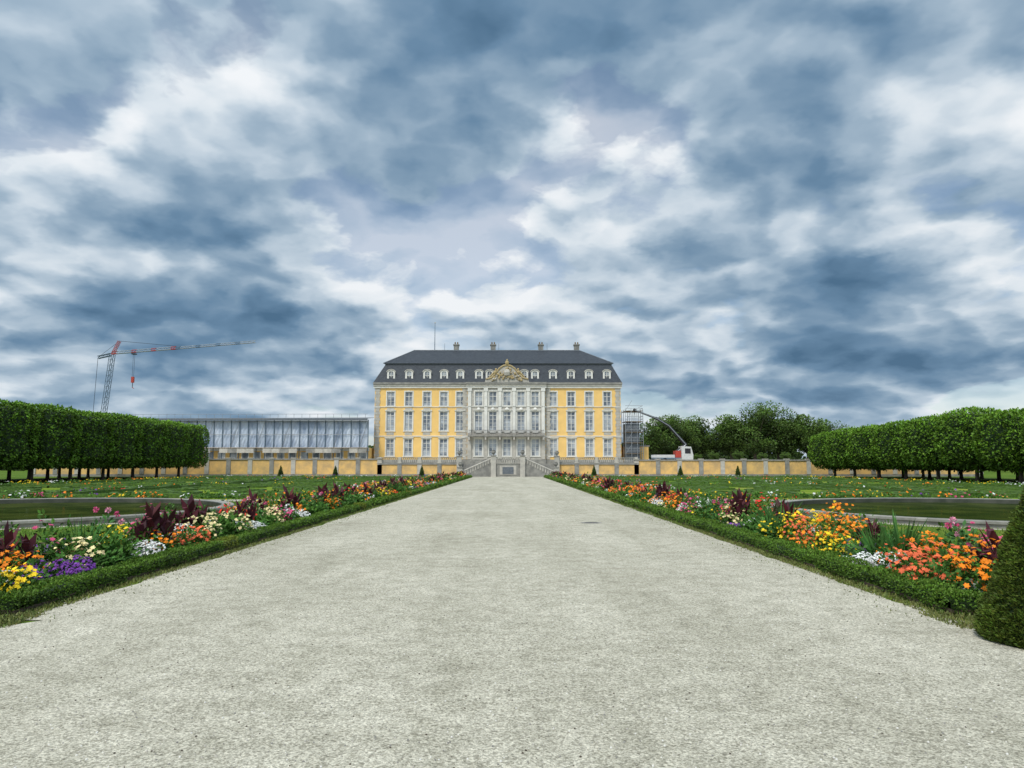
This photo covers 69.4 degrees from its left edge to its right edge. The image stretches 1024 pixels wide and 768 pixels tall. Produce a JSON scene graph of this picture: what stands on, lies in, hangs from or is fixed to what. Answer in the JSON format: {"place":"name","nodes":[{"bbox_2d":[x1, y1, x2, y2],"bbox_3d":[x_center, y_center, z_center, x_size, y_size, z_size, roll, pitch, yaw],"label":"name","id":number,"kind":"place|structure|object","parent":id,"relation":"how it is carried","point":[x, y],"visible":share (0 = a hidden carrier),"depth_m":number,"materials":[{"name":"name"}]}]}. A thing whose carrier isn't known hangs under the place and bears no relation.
{"place":"outdoors","nodes":[
{"label":"outdoors","id":0,"kind":"place"},
{"bbox_2d":[0,498,235,529],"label":"round pond","id":1,"kind":"structure","parent":0,"point":[23,512],"depth_m":26.88,"materials":[{"name":"liquid"}]},
{"bbox_2d":[112,414,373,458],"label":"palace wing under tent","id":2,"kind":"structure","parent":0,"point":[326,438],"depth_m":135.74,"materials":[{"name":"paint"}]},
{"bbox_2d":[373,342,621,463],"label":"baroque palace","id":3,"kind":"structure","parent":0,"point":[540,405],"depth_m":140.15,"materials":[{"name":"paint"}]},
{"bbox_2d":[386,392,611,455],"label":"windows","id":4,"kind":"structure","parent":3,"relation":"in","point":[390,395],"depth_m":139.96,"materials":[{"name":"white glass"}]},
{"bbox_2d":[0,470,1018,625],"bbox_3d":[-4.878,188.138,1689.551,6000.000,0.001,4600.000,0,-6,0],"label":"ground","id":5,"kind":"structure","parent":0,"point":[21,476],"depth_m":75.10,"materials":[{"name":"green plant"}]},
{"bbox_2d":[6,466,28,480],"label":"clipped lime tree","id":6,"kind":"object","parent":5,"relation":"on","point":[8,478],"depth_m":76.17,"materials":[{"name":"brown plant"}]},
{"bbox_2d":[0,398,40,470],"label":"clipped lime tree","id":7,"kind":"object","parent":5,"relation":"on","point":[15,426],"visible":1,"depth_m":64.45,"materials":[{"name":"green plant"}]},
{"bbox_2d":[16,467,68,479],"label":"clipped lime tree","id":8,"kind":"object","parent":5,"relation":"on","point":[47,475],"depth_m":82.52,"materials":[{"name":"brown plant"}]},
{"bbox_2d":[10,403,82,481],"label":"clipped lime tree","id":9,"kind":"object","parent":5,"relation":"on","point":[56,431],"visible":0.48,"depth_m":70.00,"materials":[{"name":"green plant"}]},
{"bbox_2d":[57,468,60,477],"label":"clipped lime tree","id":10,"kind":"object","parent":5,"relation":"on","point":[59,474],"depth_m":94.85,"materials":[{"name":"brown plant"}]},
{"bbox_2d":[59,466,97,478],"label":"clipped lime tree","id":11,"kind":"object","parent":5,"relation":"on","point":[79,474],"visible":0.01,"depth_m":88.60,"materials":[{"name":"brown plant"}]},
{"bbox_2d":[47,409,116,480],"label":"clipped lime tree","id":12,"kind":"object","parent":5,"relation":"on","point":[95,438],"visible":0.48,"depth_m":76.35,"materials":[{"name":"green plant"}]},
{"bbox_2d":[72,467,110,476],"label":"clipped lime tree","id":13,"kind":"object","parent":5,"relation":"on","point":[88,473],"depth_m":101.34,"materials":[{"name":"brown plant"}]},
{"bbox_2d":[98,467,109,477],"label":"clipped lime tree","id":14,"kind":"object","parent":5,"relation":"on","point":[108,473],"depth_m":95.00,"materials":[{"name":"brown plant"}]},
{"bbox_2d":[74,411,144,479],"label":"clipped lime tree","id":15,"kind":"object","parent":5,"relation":"on","point":[125,437],"visible":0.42,"depth_m":82.54,"materials":[{"name":"green plant"}]},
{"bbox_2d":[112,417,169,478],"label":"clipped lime tree","id":16,"kind":"object","parent":5,"relation":"on","point":[153,438],"visible":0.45,"depth_m":88.92,"materials":[{"name":"green plant"}]},
{"bbox_2d":[140,419,189,477],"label":"clipped lime tree","id":17,"kind":"object","parent":5,"relation":"on","point":[177,437],"visible":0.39,"depth_m":95.13,"materials":[{"name":"green plant"}]},
{"bbox_2d":[0,481,341,498],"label":"parterre lawn","id":18,"kind":"structure","parent":5,"relation":"on","point":[268,488],"depth_m":47.60,"materials":[{"name":"green plant"}]},
{"bbox_2d":[0,476,416,497],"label":"parterre box scrolls","id":19,"kind":"object","parent":18,"relation":"on","point":[177,489],"visible":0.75,"depth_m":54.25,"materials":[{"name":"green plant"}]},
{"bbox_2d":[0,474,432,498],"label":"parterre flowers","id":20,"kind":"object","parent":18,"relation":"on","point":[21,495],"visible":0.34,"depth_m":36.57,"materials":[{"name":"multicoloured plant"}]},
{"bbox_2d":[93,340,255,412],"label":"tower crane","id":21,"kind":"object","parent":5,"relation":"on","point":[125,352],"visible":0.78,"depth_m":151.09,"materials":[{"name":"red paint"}]},
{"bbox_2d":[159,423,209,476],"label":"clipped lime tree","id":22,"kind":"object","parent":5,"relation":"on","point":[197,451],"visible":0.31,"depth_m":101.38,"materials":[{"name":"green plant"}]},
{"bbox_2d":[0,492,418,614],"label":"flower bed soil","id":23,"kind":"structure","parent":5,"relation":"on","point":[36,605],"depth_m":10.36,"materials":[{"name":"brown soil"}]},
{"bbox_2d":[0,593,35,615],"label":"box hedge","id":24,"kind":"object","parent":23,"relation":"on","point":[7,606],"visible":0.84,"depth_m":7.98,"materials":[{"name":"green plant"}]},
{"bbox_2d":[0,470,467,593],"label":"flower border","id":25,"kind":"object","parent":23,"relation":"on","point":[153,531],"visible":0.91,"depth_m":12.97,"materials":[{"name":"multicoloured plant"}]},
{"bbox_2d":[0,475,472,611],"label":"box hedge","id":26,"kind":"object","parent":23,"relation":"on","point":[63,585],"visible":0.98,"depth_m":11.48,"materials":[{"name":"green plant"}]},
{"bbox_2d":[277,466,283,475],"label":"yew cone","id":27,"kind":"object","parent":5,"relation":"on","point":[280,471],"visible":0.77,"depth_m":102.63,"materials":[{"name":"green plant"}]},
{"bbox_2d":[332,466,337,475],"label":"yew cone","id":28,"kind":"object","parent":5,"relation":"on","point":[335,471],"visible":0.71,"depth_m":102.63,"materials":[{"name":"green plant"}]},
{"bbox_2d":[0,443,806,470],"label":"distant treeline","id":29,"kind":"object","parent":5,"relation":"on","point":[726,457],"visible":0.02,"depth_m":279.43,"materials":[{"name":"green plant"}]},
{"bbox_2d":[419,466,423,475],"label":"yew cone","id":30,"kind":"object","parent":5,"relation":"on","point":[421,472],"visible":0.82,"depth_m":102.86,"materials":[{"name":"green plant"}]},
{"bbox_2d":[0,485,1004,628],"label":"grass tufts","id":31,"kind":"object","parent":5,"relation":"on","point":[959,619],"visible":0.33,"depth_m":10.94,"materials":[{"name":"green plant"}]},
{"bbox_2d":[33,458,983,476],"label":"wall","id":32,"kind":"structure","parent":5,"relation":"on","point":[345,467],"depth_m":109.31,"materials":[{"name":"yellow stone"}]},
{"bbox_2d":[378,457,637,462],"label":"balustrade","id":33,"kind":"object","parent":32,"relation":"on","point":[419,459],"visible":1,"depth_m":109.56,"materials":[{"name":"grey stone"}]},
{"bbox_2d":[0,493,1019,503],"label":"pondside flowers","id":34,"kind":"object","parent":5,"relation":"on","point":[772,496],"visible":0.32,"depth_m":32.41,"materials":[{"name":"multicoloured plant"}]},
{"bbox_2d":[591,466,596,475],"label":"yew cone","id":35,"kind":"object","parent":5,"relation":"on","point":[594,472],"visible":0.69,"depth_m":102.97,"materials":[{"name":"green plant"}]},
{"bbox_2d":[677,465,683,475],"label":"yew cone","id":36,"kind":"object","parent":5,"relation":"on","point":[680,472],"visible":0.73,"depth_m":102.78,"materials":[{"name":"green plant"}]},
{"bbox_2d":[735,466,740,475],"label":"yew cone","id":37,"kind":"object","parent":5,"relation":"on","point":[737,473],"visible":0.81,"depth_m":102.79,"materials":[{"name":"green plant"}]},
{"bbox_2d":[615,500,976,615],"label":"flower bed soil","id":38,"kind":"structure","parent":5,"relation":"on","point":[907,596],"depth_m":9.70,"materials":[{"name":"brown soil"}]},
{"bbox_2d":[543,475,982,612],"bbox_3d":[4.783,7.561,55.117,0.836,0.599,94.837,0,-6,0],"label":"box hedge","id":39,"kind":"object","parent":38,"relation":"on","point":[896,582],"visible":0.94,"depth_m":11.56,"materials":[{"name":"green plant"}]},
{"bbox_2d":[548,471,1002,597],"bbox_3d":[5.742,7.167,54.976,2.291,1.294,94.168,0,-6,0],"label":"flower border","id":40,"kind":"object","parent":38,"relation":"on","point":[948,560],"visible":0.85,"depth_m":12.46,"materials":[{"name":"multicoloured plant"}]},
{"bbox_2d":[931,588,983,614],"bbox_3d":[5.833,2.386,8.116,2.277,0.282,0.528,0,-6,0],"label":"box hedge","id":41,"kind":"object","parent":38,"relation":"on","point":[963,606],"visible":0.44,"depth_m":8.00,"materials":[{"name":"green plant"}]},
{"bbox_2d":[784,413,830,458],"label":"broadleaf tree","id":42,"kind":"object","parent":5,"relation":"on","point":[806,436],"visible":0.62,"depth_m":184.25,"materials":[{"name":"green plant"}]},
{"bbox_2d":[807,431,850,475],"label":"clipped lime tree","id":43,"kind":"object","parent":5,"relation":"on","point":[817,452],"visible":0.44,"depth_m":101.84,"materials":[{"name":"green plant"}]},
{"bbox_2d":[823,420,849,431],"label":"broadleaf tree","id":44,"kind":"object","parent":5,"relation":"on","point":[836,427],"visible":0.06,"depth_m":197.29,"materials":[{"name":"green plant"}]},
{"bbox_2d":[669,481,1019,498],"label":"parterre lawn","id":45,"kind":"structure","parent":5,"relation":"on","point":[809,491],"depth_m":45.76,"materials":[{"name":"green plant"}]},
{"bbox_2d":[580,474,1023,498],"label":"parterre flowers","id":46,"kind":"object","parent":45,"relation":"on","point":[862,495],"visible":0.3,"depth_m":40.03,"materials":[{"name":"multicoloured plant"}]},
{"bbox_2d":[595,476,1023,497],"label":"parterre box scrolls","id":47,"kind":"object","parent":45,"relation":"on","point":[791,490],"visible":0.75,"depth_m":53.19,"materials":[{"name":"green plant"}]},
{"bbox_2d":[824,426,867,477],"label":"clipped lime tree","id":48,"kind":"object","parent":5,"relation":"on","point":[837,446],"visible":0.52,"depth_m":95.80,"materials":[{"name":"green plant"}]},
{"bbox_2d":[846,424,890,478],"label":"clipped lime tree","id":49,"kind":"object","parent":5,"relation":"on","point":[859,442],"visible":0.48,"depth_m":89.64,"materials":[{"name":"green plant"}]},
{"bbox_2d":[869,419,923,479],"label":"clipped lime tree","id":50,"kind":"object","parent":5,"relation":"on","point":[886,454],"visible":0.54,"depth_m":83.34,"materials":[{"name":"green plant"}]},
{"bbox_2d":[918,466,942,478],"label":"clipped lime tree","id":51,"kind":"object","parent":5,"relation":"on","point":[929,473],"visible":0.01,"depth_m":89.95,"materials":[{"name":"brown plant"}]},
{"bbox_2d":[898,413,965,480],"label":"clipped lime tree","id":52,"kind":"object","parent":5,"relation":"on","point":[917,442],"visible":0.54,"depth_m":76.89,"materials":[{"name":"green plant"}]},
{"bbox_2d":[943,464,973,479],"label":"clipped lime tree","id":53,"kind":"object","parent":5,"relation":"on","point":[960,472],"visible":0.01,"depth_m":83.58,"materials":[{"name":"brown plant"}]},
{"bbox_2d":[933,406,999,481],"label":"clipped lime tree","id":54,"kind":"object","parent":5,"relation":"on","point":[955,428],"visible":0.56,"depth_m":70.53,"materials":[{"name":"green plant"}]},
{"bbox_2d":[974,469,988,478],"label":"clipped lime tree","id":55,"kind":"object","parent":5,"relation":"on","point":[981,475],"visible":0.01,"depth_m":89.71,"materials":[{"name":"brown plant"}]},
{"bbox_2d":[980,464,1005,480],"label":"clipped lime tree","id":56,"kind":"object","parent":5,"relation":"on","point":[999,475],"depth_m":77.21,"materials":[{"name":"brown plant"}]},
{"bbox_2d":[970,407,1023,483],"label":"clipped lime tree","id":57,"kind":"object","parent":5,"relation":"on","point":[997,433],"visible":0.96,"depth_m":64.45,"materials":[{"name":"green plant"}]},
{"bbox_2d":[1018,412,1023,456],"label":"clipped lime tree","id":58,"kind":"object","parent":5,"relation":"on","point":[1021,432],"visible":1,"depth_m":61.12,"materials":[{"name":"green plant"}]},
{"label":"terrace","id":59,"kind":"structure","parent":5,"relation":"on","visible":0},
{"bbox_2d":[639,414,683,459],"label":"broadleaf tree","id":60,"kind":"object","parent":59,"relation":"on","point":[659,439],"visible":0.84,"depth_m":180.57,"materials":[{"name":"green plant"}]},
{"bbox_2d":[633,408,692,459],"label":"crane truck","id":61,"kind":"object","parent":59,"relation":"on","point":[684,451],"visible":0.73,"depth_m":129.49,"materials":[{"name":"white metal"}]},
{"bbox_2d":[654,415,701,454],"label":"broadleaf tree","id":62,"kind":"object","parent":59,"relation":"on","point":[687,433],"visible":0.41,"depth_m":184.81,"materials":[{"name":"green plant"}]},
{"bbox_2d":[693,454,702,459],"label":"garden shrub","id":63,"kind":"object","parent":59,"relation":"on","point":[696,457],"visible":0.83,"depth_m":146.24,"materials":[{"name":"green plant"}]},
{"bbox_2d":[676,415,723,459],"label":"broadleaf tree","id":64,"kind":"object","parent":59,"relation":"on","point":[705,438],"visible":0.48,"depth_m":191.98,"materials":[{"name":"green plant"}]},
{"bbox_2d":[708,451,719,459],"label":"garden shrub","id":65,"kind":"object","parent":59,"relation":"on","point":[713,456],"visible":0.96,"depth_m":147.12,"materials":[{"name":"green plant"}]},
{"bbox_2d":[708,416,752,459],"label":"broadleaf tree","id":66,"kind":"object","parent":59,"relation":"on","point":[719,433],"visible":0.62,"depth_m":187.19,"materials":[{"name":"green plant"}]},
{"bbox_2d":[732,450,744,459],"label":"garden shrub","id":67,"kind":"object","parent":59,"relation":"on","point":[737,455],"visible":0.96,"depth_m":149.19,"materials":[{"name":"green plant"}]},
{"bbox_2d":[716,400,793,459],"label":"broadleaf tree","id":68,"kind":"object","parent":59,"relation":"on","point":[756,442],"visible":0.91,"depth_m":184.67,"materials":[{"name":"green plant"}]},
{"bbox_2d":[757,452,767,459],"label":"garden shrub","id":69,"kind":"object","parent":59,"relation":"on","point":[764,456],"visible":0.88,"depth_m":148.10,"materials":[{"name":"green plant"}]},
{"bbox_2d":[746,402,814,459],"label":"broadleaf tree","id":70,"kind":"object","parent":59,"relation":"on","point":[780,449],"visible":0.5,"depth_m":186.38,"materials":[{"name":"green plant"}]},
{"bbox_2d":[779,452,790,459],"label":"garden shrub","id":71,"kind":"object","parent":59,"relation":"on","point":[784,456],"visible":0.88,"depth_m":149.21,"materials":[{"name":"green plant"}]},
{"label":"terrace forecourt gravel","id":72,"kind":"object","parent":5,"relation":"on","visible":0},
{"bbox_2d":[456,450,559,476],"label":"garden staircase","id":73,"kind":"structure","parent":72,"relation":"on","point":[491,467],"depth_m":106.45,"materials":[{"name":"stone"}]},
{"bbox_2d":[0,477,1023,767],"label":"gravel path","id":74,"kind":"structure","parent":0,"point":[474,539],"depth_m":6.11,"materials":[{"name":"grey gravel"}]},
{"bbox_2d":[581,522,600,523],"bbox_3d":[2.223,3.882,20.705,0.600,0.008,0.600,0,-6,0],"label":"drain cover","id":75,"kind":"object","parent":74,"relation":"on","point":[591,522],"visible":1,"depth_m":20.72,"materials":[{"name":"metal"}]},
{"bbox_2d":[972,484,1023,649],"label":"yew cone","id":76,"kind":"object","parent":74,"relation":"on","point":[998,617],"visible":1,"depth_m":6.75,"materials":[{"name":"green plant"}]},
{"bbox_2d":[0,0,1023,459],"label":"sky","id":77,"kind":"structure","parent":0,"point":[815,208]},
{"bbox_2d":[621,402,649,461],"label":"scaffold tower","id":78,"kind":"structure","parent":0,"point":[631,446],"depth_m":138.86,"materials":[{"name":"metal"}]},
{"bbox_2d":[771,498,1020,529],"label":"round pond","id":79,"kind":"structure","parent":0,"point":[992,513],"depth_m":26.88,"materials":[{"name":"liquid"}]}
]}

